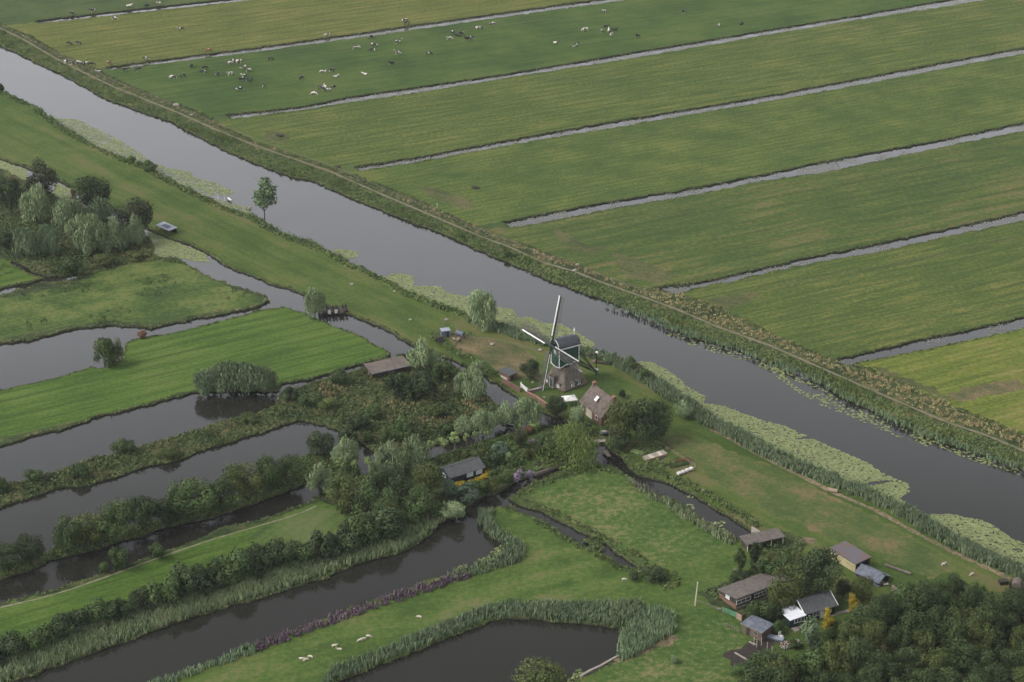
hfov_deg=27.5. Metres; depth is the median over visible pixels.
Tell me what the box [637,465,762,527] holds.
dyke foot herbs
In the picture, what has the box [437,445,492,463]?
hedge
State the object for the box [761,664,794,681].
alder
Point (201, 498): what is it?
broadleaf tree
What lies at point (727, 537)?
meadow reed
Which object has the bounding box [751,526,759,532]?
culvert wall
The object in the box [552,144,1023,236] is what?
wheel track
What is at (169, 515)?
broadleaf tree
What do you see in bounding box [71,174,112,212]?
broadleaf tree
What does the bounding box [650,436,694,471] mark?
garden fence
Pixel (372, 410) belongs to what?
shrub
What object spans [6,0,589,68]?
distant hayfield
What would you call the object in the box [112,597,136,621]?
shrub
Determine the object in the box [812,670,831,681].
alder
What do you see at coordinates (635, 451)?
vegetable bed
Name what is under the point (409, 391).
shrub
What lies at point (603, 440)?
footbridge
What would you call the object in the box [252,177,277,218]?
slender tree
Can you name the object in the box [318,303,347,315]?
sluice
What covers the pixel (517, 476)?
flowering shrub
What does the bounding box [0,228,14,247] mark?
shrub
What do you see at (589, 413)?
barn door
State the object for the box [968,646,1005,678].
alder
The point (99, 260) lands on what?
shrub
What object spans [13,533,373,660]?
shrub row herbs
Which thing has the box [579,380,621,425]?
brick house
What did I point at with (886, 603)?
alder
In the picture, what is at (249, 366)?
willow
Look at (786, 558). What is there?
shrub
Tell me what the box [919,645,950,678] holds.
broadleaf tree
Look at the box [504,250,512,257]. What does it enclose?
shrub
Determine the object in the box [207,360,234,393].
willow
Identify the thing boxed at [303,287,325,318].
willow
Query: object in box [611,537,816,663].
bare earth
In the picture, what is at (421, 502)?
broadleaf tree
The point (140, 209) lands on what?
broadleaf tree
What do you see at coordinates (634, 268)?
trampled ground
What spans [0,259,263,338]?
mossy meadow
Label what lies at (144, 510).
alder
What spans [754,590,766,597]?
window
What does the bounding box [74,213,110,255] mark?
willow
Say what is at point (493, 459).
shrub
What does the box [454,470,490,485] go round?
hedge
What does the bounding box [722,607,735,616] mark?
netting fence
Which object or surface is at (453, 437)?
pollard willow
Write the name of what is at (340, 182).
bank herbs
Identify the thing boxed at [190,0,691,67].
wheel track
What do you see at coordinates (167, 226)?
shelter
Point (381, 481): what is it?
broadleaf tree
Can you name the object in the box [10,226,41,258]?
willow
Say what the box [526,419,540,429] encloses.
shrub
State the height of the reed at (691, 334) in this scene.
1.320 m
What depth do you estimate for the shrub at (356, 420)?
490.59 m
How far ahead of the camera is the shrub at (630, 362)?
520.16 m
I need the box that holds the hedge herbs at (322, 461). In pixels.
[0,426,575,578]
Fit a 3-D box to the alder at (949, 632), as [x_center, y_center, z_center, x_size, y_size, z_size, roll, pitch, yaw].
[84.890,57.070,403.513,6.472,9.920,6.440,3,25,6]
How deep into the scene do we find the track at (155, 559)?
438.91 m
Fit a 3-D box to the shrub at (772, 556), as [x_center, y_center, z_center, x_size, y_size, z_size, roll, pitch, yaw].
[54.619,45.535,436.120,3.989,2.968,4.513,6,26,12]
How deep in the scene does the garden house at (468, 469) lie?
470.01 m
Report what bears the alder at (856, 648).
on the rough ground at (712, 600)
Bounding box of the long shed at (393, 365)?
[364,355,409,377]
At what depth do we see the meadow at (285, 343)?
517.28 m
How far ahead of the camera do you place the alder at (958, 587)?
420.76 m
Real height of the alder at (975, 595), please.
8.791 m
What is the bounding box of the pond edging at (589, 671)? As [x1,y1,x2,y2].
[579,655,617,677]
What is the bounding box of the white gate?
[520,382,527,391]
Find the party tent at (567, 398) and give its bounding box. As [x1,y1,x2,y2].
[561,395,577,406]
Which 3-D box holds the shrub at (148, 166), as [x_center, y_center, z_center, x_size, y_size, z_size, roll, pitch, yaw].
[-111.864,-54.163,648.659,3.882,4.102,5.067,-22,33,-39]
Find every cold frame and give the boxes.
[643,450,667,460]
[766,634,784,641]
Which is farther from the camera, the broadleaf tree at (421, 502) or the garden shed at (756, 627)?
the broadleaf tree at (421, 502)
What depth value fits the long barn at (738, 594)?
423.98 m
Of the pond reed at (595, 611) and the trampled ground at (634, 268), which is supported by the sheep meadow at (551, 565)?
the pond reed at (595, 611)
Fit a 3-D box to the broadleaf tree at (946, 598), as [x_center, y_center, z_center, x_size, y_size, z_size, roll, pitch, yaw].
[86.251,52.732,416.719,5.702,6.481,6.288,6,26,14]
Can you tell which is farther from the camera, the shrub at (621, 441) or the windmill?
the windmill
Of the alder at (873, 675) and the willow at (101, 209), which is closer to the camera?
the alder at (873, 675)
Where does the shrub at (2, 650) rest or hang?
on the rough ground at (712, 600)
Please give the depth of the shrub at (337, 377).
511.59 m
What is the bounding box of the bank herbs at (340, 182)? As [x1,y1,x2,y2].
[0,30,1023,467]
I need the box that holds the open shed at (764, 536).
[739,528,785,551]
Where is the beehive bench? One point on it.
(691, 468)
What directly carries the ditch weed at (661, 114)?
on the water
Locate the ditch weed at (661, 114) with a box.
[111,0,1023,364]
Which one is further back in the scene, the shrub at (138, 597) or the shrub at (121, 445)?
the shrub at (121, 445)
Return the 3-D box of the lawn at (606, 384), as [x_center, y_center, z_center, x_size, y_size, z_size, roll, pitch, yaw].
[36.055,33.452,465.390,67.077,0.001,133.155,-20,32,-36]
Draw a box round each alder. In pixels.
[0,541,21,572]
[124,495,160,532]
[272,453,304,483]
[737,665,775,681]
[746,646,789,675]
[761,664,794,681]
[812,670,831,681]
[827,672,858,681]
[843,636,878,673]
[847,602,892,634]
[855,667,885,681]
[861,648,899,681]
[868,594,894,618]
[871,593,900,633]
[885,624,911,661]
[888,676,904,681]
[891,643,925,677]
[893,608,937,642]
[901,666,941,681]
[902,581,940,622]
[925,603,952,642]
[931,665,965,681]
[936,615,970,649]
[942,572,966,598]
[942,634,980,676]
[955,584,981,616]
[961,667,993,681]
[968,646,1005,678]
[972,598,1004,635]
[977,590,1011,617]
[980,624,1008,656]
[981,663,1016,681]
[996,647,1023,679]
[999,585,1023,617]
[1000,611,1020,639]
[1014,640,1023,670]
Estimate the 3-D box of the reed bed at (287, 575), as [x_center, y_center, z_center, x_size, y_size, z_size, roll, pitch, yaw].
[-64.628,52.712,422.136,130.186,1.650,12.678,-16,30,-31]
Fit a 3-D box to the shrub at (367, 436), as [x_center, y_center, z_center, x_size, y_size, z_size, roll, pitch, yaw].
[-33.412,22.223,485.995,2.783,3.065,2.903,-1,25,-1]
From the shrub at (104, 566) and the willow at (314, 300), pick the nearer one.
the shrub at (104, 566)
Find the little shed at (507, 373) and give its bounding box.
[498,366,517,380]
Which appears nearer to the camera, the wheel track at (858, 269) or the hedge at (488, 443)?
the hedge at (488, 443)
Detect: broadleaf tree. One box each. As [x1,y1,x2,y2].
[0,175,24,213]
[12,533,46,562]
[24,157,60,196]
[51,513,86,553]
[70,511,107,545]
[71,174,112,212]
[91,497,134,542]
[112,197,154,228]
[154,497,183,525]
[164,480,190,520]
[166,476,218,518]
[206,474,236,511]
[222,460,263,499]
[253,453,285,490]
[305,431,336,457]
[325,470,357,513]
[350,482,385,517]
[367,466,389,493]
[371,487,401,509]
[383,503,398,510]
[384,475,413,505]
[399,484,434,517]
[409,460,446,495]
[508,655,569,681]
[512,426,529,447]
[519,358,540,378]
[534,432,557,457]
[545,395,567,418]
[602,397,640,437]
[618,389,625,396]
[625,396,673,443]
[765,560,809,608]
[788,568,814,597]
[795,546,845,593]
[819,638,855,681]
[835,578,851,596]
[835,620,864,650]
[850,575,873,602]
[860,618,886,651]
[888,580,922,616]
[911,628,937,660]
[913,579,934,590]
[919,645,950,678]
[930,578,946,600]
[932,589,957,614]
[945,606,988,637]
[961,618,998,654]
[969,579,986,607]
[1008,623,1023,652]
[1011,665,1023,681]
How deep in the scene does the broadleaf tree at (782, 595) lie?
417.48 m
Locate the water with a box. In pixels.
[0,0,1023,681]
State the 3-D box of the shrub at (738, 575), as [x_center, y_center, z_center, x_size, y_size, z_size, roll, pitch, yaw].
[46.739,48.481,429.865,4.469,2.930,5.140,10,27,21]
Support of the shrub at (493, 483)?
on the rough ground at (712, 600)
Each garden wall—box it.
[502,379,520,391]
[527,391,547,405]
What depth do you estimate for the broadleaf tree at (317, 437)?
478.16 m
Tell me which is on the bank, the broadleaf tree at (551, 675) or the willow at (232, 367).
the willow at (232, 367)
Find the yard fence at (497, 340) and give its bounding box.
[450,335,537,351]
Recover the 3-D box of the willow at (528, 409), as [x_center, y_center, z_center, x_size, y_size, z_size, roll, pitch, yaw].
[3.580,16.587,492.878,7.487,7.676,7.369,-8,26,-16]
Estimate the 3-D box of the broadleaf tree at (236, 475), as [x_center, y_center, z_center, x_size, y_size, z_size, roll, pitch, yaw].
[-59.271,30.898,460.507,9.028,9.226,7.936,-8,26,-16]
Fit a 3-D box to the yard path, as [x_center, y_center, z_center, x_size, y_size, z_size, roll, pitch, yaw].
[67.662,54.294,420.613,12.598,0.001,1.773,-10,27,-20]
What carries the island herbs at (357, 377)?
on the rough ground at (712, 600)
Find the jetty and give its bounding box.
[602,450,610,458]
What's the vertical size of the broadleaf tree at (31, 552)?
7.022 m
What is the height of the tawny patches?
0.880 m
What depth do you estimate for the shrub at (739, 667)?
399.20 m
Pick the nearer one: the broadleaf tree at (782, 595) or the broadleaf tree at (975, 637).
the broadleaf tree at (975, 637)
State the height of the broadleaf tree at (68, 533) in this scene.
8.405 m
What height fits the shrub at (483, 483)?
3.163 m
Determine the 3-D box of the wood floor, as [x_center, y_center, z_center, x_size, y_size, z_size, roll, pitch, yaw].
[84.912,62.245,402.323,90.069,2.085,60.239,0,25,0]
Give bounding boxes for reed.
[147,643,254,681]
[321,596,651,681]
[447,506,525,580]
[465,315,1023,580]
[607,301,1023,470]
[616,603,677,660]
[626,477,735,544]
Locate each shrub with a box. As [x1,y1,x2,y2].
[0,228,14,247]
[0,477,10,493]
[0,630,28,655]
[0,645,9,665]
[21,622,53,651]
[22,469,42,481]
[45,613,70,644]
[60,256,81,277]
[63,608,91,632]
[69,462,89,478]
[82,596,119,622]
[92,252,117,266]
[93,337,115,367]
[98,561,109,573]
[105,337,123,366]
[107,546,127,569]
[108,437,135,451]
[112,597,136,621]
[125,250,143,261]
[127,587,152,610]
[128,155,135,163]
[137,329,146,338]
[143,159,157,171]
[143,573,181,603]
[148,542,165,558]
[156,445,179,458]
[163,560,207,598]
[192,557,229,596]
[213,547,254,586]
[239,411,256,423]
[241,541,274,579]
[261,536,299,566]
[282,386,297,401]
[285,539,314,562]
[297,392,320,405]
[303,529,344,560]
[316,396,337,408]
[323,522,360,553]
[331,367,351,385]
[336,428,358,446]
[342,510,384,546]
[346,411,371,429]
[362,430,373,442]
[363,402,383,417]
[366,507,407,540]
[380,428,400,441]
[383,372,411,396]
[394,414,419,440]
[399,505,421,524]
[402,375,424,399]
[410,365,438,398]
[425,405,445,417]
[426,497,443,520]
[430,359,453,381]
[435,421,454,434]
[437,501,465,519]
[442,478,457,497]
[452,370,468,393]
[456,481,481,504]
[463,480,485,491]
[470,447,486,460]
[473,360,486,376]
[478,480,488,493]
[482,452,504,467]
[483,474,502,494]
[491,440,508,456]
[496,468,515,483]
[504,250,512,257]
[505,451,515,461]
[512,468,522,481]
[513,419,522,427]
[521,425,533,433]
[521,447,533,458]
[524,469,533,477]
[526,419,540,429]
[567,402,586,424]
[579,420,594,433]
[611,432,631,449]
[626,355,637,368]
[628,570,637,580]
[640,369,648,376]
[642,567,663,582]
[671,655,678,663]
[673,400,693,418]
[729,569,750,582]
[729,662,750,675]
[745,599,773,619]
[753,558,778,574]
[763,602,783,621]
[765,552,781,563]
[765,651,800,681]
[772,619,785,634]
[777,553,795,574]
[789,638,800,648]
[790,648,826,681]
[819,627,837,641]
[831,618,854,635]
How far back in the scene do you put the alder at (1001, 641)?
402.82 m
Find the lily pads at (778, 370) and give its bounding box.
[668,333,1019,474]
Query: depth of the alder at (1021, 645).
398.08 m
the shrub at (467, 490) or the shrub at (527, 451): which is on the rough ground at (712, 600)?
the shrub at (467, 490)
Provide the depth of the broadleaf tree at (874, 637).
402.21 m
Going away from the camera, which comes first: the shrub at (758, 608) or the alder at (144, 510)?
the shrub at (758, 608)
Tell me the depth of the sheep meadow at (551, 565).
425.44 m
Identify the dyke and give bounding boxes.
[0,93,1023,605]
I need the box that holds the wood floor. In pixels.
[784,581,1023,681]
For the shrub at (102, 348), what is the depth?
520.19 m
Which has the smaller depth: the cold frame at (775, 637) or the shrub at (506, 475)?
the cold frame at (775, 637)
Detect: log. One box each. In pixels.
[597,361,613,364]
[827,487,837,492]
[885,563,911,574]
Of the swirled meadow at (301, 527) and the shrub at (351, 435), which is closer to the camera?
the swirled meadow at (301, 527)
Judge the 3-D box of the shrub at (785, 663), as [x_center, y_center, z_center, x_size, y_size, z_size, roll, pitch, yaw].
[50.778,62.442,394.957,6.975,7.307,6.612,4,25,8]
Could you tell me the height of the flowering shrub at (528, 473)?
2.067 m
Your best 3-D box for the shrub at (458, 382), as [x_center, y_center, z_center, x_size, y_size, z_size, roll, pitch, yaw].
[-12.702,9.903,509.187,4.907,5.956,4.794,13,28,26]
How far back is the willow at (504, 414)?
491.20 m
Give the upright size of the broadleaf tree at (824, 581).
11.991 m
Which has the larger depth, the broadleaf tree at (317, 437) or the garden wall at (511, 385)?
the garden wall at (511, 385)
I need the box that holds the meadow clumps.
[0,195,248,330]
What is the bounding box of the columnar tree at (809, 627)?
[799,615,824,651]
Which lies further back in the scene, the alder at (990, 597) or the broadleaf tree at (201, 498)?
the broadleaf tree at (201, 498)
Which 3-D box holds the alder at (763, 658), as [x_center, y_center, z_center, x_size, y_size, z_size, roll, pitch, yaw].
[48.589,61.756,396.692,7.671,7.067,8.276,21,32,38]
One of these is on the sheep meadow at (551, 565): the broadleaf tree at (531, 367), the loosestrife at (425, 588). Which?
the loosestrife at (425, 588)
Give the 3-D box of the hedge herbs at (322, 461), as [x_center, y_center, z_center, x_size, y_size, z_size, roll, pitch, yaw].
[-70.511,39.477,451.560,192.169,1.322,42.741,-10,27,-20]
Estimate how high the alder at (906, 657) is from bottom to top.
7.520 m
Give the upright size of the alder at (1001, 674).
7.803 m
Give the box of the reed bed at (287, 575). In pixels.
[0,500,448,681]
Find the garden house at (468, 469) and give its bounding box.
[437,456,485,483]
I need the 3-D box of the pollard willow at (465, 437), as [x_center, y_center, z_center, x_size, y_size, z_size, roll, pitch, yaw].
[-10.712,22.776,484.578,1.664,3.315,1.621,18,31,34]
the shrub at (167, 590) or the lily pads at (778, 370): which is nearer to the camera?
the shrub at (167, 590)
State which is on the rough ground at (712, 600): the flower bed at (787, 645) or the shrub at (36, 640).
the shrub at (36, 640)
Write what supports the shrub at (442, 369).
on the rough ground at (712, 600)
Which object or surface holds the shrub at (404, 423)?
on the rough ground at (712, 600)
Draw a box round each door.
[549,374,556,387]
[586,408,591,418]
[746,627,749,635]
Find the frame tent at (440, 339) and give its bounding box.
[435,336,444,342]
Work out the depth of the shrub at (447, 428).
488.80 m
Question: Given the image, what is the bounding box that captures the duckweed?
[0,160,210,262]
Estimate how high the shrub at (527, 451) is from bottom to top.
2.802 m
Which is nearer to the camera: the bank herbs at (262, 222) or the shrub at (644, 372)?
the shrub at (644, 372)
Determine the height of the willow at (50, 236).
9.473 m
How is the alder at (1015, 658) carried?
on the rough ground at (712, 600)
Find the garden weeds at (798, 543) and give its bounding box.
[429,332,806,621]
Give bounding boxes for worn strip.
[708,428,1022,585]
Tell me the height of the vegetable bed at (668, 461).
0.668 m
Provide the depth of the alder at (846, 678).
391.02 m
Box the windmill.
[522,295,598,391]
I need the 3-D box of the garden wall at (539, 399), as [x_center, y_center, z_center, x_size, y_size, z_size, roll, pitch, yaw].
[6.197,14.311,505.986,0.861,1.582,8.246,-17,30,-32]
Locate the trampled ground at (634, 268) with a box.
[263,130,954,400]
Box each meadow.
[0,0,1022,681]
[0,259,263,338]
[0,259,387,645]
[160,507,848,681]
[249,504,351,545]
[528,470,748,681]
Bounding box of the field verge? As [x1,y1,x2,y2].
[6,27,1022,435]
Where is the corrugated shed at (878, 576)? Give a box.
[854,563,890,584]
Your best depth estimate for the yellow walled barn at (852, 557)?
436.13 m
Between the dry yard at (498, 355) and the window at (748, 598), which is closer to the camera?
the window at (748, 598)
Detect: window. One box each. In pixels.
[736,596,750,604]
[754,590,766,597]
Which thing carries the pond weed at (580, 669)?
in the water
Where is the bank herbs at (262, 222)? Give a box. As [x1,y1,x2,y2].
[0,90,498,329]
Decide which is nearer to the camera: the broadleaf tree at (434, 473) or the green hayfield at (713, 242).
the broadleaf tree at (434, 473)
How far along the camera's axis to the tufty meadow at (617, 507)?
444.17 m
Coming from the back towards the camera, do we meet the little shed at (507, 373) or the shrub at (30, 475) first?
the little shed at (507, 373)
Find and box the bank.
[0,0,1023,681]
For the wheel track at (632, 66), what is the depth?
747.47 m
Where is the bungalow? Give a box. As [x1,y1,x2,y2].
[781,590,837,631]
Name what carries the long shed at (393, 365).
on the rough ground at (712, 600)
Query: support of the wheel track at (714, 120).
on the lush hayfield at (513, 187)
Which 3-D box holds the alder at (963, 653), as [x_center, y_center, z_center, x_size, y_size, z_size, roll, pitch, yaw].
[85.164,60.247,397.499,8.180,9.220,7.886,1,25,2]
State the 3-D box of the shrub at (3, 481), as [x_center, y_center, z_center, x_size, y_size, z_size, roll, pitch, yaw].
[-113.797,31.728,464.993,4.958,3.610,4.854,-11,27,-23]
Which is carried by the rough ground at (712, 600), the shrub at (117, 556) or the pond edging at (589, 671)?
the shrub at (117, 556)
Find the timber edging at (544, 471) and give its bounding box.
[534,461,574,475]
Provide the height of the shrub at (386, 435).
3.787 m
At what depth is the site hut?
538.93 m
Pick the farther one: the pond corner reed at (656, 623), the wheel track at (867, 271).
the wheel track at (867, 271)
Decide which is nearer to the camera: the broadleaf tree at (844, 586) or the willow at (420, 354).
the broadleaf tree at (844, 586)
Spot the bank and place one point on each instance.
(410, 342)
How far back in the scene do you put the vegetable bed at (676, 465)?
476.19 m
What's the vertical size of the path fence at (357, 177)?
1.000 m
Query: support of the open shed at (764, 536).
on the rough ground at (712, 600)
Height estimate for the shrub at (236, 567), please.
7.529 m
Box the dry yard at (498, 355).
[448,327,1023,401]
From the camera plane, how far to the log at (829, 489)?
464.67 m
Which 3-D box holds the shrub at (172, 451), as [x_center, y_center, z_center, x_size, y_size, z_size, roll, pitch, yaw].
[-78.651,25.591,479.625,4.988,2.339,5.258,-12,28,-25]
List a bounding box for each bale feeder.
[998,578,1008,584]
[1009,577,1023,587]
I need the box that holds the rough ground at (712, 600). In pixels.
[0,22,1023,681]
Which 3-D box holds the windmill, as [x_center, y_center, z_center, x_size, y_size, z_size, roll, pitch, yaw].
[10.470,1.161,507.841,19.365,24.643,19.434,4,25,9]
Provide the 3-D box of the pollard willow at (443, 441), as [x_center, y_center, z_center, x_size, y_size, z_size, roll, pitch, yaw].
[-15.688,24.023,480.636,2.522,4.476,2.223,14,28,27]
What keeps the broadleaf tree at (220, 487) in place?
on the rough ground at (712, 600)
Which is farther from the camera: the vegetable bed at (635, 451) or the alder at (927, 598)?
the vegetable bed at (635, 451)
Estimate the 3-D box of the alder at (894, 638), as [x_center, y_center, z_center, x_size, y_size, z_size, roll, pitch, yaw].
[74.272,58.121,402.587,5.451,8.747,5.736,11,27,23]
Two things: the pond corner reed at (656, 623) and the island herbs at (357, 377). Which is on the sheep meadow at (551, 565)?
the pond corner reed at (656, 623)
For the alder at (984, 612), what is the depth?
406.64 m
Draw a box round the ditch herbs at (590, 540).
[488,463,680,590]
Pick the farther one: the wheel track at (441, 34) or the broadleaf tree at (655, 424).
the wheel track at (441, 34)
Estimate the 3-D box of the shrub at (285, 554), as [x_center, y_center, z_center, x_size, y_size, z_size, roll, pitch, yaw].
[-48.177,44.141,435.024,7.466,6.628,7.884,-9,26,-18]
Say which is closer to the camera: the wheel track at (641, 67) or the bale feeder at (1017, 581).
the bale feeder at (1017, 581)
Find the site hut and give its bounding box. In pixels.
[440,327,450,336]
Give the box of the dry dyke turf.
[665,432,957,579]
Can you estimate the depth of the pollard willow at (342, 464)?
470.78 m
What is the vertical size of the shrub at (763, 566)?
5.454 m
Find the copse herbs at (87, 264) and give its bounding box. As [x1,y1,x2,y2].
[0,175,178,275]
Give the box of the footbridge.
[590,436,605,442]
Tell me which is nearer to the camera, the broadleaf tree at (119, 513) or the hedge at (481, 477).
the broadleaf tree at (119, 513)
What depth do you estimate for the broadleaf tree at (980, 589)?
419.08 m
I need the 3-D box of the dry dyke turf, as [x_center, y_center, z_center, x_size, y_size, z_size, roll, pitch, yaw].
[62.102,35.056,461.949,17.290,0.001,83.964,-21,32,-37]
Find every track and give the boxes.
[0,506,316,607]
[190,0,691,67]
[197,0,668,63]
[259,4,1023,125]
[262,2,1019,121]
[417,63,1023,172]
[417,66,1022,174]
[550,142,1022,233]
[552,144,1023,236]
[697,234,1023,302]
[697,236,1023,304]
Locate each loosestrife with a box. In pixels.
[255,569,470,651]
[635,481,660,497]
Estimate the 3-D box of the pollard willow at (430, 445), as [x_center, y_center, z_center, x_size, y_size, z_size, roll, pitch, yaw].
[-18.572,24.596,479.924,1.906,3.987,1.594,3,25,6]
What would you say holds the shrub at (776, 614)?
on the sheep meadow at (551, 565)
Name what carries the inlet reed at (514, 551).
on the sheep meadow at (551, 565)
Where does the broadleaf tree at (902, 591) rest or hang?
on the rough ground at (712, 600)
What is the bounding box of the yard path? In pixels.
[823,606,866,618]
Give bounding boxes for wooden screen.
[736,612,745,621]
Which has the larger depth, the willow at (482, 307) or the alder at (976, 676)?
the willow at (482, 307)
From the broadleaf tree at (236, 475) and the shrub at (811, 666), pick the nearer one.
the shrub at (811, 666)
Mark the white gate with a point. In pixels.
(523, 387)
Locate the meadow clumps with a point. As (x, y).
(100, 315)
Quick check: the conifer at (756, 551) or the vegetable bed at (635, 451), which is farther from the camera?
the vegetable bed at (635, 451)
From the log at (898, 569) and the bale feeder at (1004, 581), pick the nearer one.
the bale feeder at (1004, 581)
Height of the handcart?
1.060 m
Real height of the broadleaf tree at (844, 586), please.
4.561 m
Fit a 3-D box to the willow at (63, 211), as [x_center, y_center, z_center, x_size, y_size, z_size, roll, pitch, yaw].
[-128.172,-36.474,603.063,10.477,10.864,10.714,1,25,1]
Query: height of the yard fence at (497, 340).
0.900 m
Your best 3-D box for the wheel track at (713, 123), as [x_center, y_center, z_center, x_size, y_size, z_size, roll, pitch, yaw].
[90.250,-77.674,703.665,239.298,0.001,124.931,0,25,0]
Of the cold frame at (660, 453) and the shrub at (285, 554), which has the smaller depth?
the shrub at (285, 554)
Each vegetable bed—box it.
[629,449,643,455]
[636,441,672,455]
[657,457,679,466]
[669,461,688,468]
[675,457,691,462]
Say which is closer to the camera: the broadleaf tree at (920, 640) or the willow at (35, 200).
the broadleaf tree at (920, 640)
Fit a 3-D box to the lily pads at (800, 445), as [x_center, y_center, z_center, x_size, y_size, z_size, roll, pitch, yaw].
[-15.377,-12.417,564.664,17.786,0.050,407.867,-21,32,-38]
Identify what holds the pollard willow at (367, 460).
on the rough ground at (712, 600)
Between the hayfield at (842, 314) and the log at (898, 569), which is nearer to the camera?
the log at (898, 569)
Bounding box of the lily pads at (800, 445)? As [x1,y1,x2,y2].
[48,115,1023,563]
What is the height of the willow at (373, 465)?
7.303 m
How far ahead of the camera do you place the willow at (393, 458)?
469.24 m
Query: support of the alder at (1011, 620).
on the rough ground at (712, 600)
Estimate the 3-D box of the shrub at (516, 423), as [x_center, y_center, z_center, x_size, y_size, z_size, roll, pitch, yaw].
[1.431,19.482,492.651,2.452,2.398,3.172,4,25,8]
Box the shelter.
[156,222,176,234]
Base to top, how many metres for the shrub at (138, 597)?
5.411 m
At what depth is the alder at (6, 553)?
432.76 m
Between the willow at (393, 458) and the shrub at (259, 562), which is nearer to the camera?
the shrub at (259, 562)
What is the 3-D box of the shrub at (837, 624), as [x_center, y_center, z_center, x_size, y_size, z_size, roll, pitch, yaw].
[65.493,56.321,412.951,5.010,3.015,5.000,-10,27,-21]
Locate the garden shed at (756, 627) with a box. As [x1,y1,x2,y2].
[740,615,772,640]
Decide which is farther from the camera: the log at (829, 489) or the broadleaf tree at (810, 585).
the log at (829, 489)
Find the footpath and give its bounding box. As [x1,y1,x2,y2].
[0,28,1023,451]
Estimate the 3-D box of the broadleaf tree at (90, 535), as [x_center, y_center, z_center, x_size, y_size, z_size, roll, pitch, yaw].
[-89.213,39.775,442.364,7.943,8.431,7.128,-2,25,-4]
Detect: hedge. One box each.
[424,431,531,462]
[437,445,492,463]
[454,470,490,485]
[488,456,524,475]
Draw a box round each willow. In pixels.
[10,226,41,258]
[19,181,50,223]
[37,223,61,253]
[51,197,85,229]
[62,212,93,247]
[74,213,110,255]
[85,195,114,220]
[101,216,129,252]
[125,213,145,245]
[193,368,219,397]
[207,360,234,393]
[220,359,248,395]
[234,361,265,395]
[249,366,279,394]
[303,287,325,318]
[305,460,334,494]
[330,434,359,468]
[336,457,346,472]
[351,459,357,473]
[364,456,371,464]
[368,456,385,480]
[374,439,409,477]
[401,433,430,470]
[405,336,441,369]
[427,440,433,455]
[438,437,448,453]
[449,431,459,449]
[453,414,474,435]
[461,363,487,400]
[463,433,469,445]
[466,288,497,331]
[471,408,498,435]
[472,430,478,441]
[494,400,518,426]
[513,396,542,427]
[533,418,602,473]
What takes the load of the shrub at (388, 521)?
on the rough ground at (712, 600)
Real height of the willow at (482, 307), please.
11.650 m
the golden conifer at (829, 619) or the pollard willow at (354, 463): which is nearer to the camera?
the golden conifer at (829, 619)
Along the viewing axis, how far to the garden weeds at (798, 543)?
473.69 m
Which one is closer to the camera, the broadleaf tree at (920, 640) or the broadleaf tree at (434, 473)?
the broadleaf tree at (920, 640)
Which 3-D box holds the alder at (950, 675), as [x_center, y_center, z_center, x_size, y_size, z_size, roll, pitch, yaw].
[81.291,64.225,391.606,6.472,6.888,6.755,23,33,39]
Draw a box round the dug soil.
[530,386,778,667]
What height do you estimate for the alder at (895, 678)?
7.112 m
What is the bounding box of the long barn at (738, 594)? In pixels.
[717,570,790,609]
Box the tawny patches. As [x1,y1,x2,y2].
[318,381,488,426]
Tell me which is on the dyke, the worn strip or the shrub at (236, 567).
the worn strip
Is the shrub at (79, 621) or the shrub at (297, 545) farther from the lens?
the shrub at (297, 545)
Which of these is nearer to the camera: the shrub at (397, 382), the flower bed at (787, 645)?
the flower bed at (787, 645)
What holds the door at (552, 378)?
in the windmill
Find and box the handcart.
[599,430,610,435]
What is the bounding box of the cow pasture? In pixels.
[67,0,939,119]
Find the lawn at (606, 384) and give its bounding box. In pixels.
[430,372,868,664]
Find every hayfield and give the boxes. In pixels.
[4,0,1023,503]
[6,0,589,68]
[9,131,1023,341]
[152,54,1023,269]
[854,328,1023,433]
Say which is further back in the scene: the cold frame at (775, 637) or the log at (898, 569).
the log at (898, 569)
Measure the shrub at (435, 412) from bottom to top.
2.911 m
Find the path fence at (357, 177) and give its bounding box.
[20,33,653,292]
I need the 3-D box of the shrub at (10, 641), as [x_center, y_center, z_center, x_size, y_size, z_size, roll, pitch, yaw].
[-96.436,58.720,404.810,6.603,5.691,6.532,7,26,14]
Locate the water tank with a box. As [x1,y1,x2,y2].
[455,330,464,337]
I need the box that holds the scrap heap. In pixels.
[873,581,888,586]
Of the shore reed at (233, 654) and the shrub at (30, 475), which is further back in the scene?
the shrub at (30, 475)
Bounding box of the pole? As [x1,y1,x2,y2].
[694,582,698,605]
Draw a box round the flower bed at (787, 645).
[779,639,802,649]
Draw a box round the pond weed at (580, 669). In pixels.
[458,495,726,681]
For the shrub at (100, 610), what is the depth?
413.55 m
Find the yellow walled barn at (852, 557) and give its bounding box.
[830,541,870,571]
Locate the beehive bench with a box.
[676,466,693,475]
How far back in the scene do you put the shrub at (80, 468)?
469.84 m
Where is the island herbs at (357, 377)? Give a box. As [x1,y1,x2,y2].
[0,357,514,504]
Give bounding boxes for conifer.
[733,547,746,571]
[748,541,763,570]
[820,607,834,629]
[847,593,859,613]

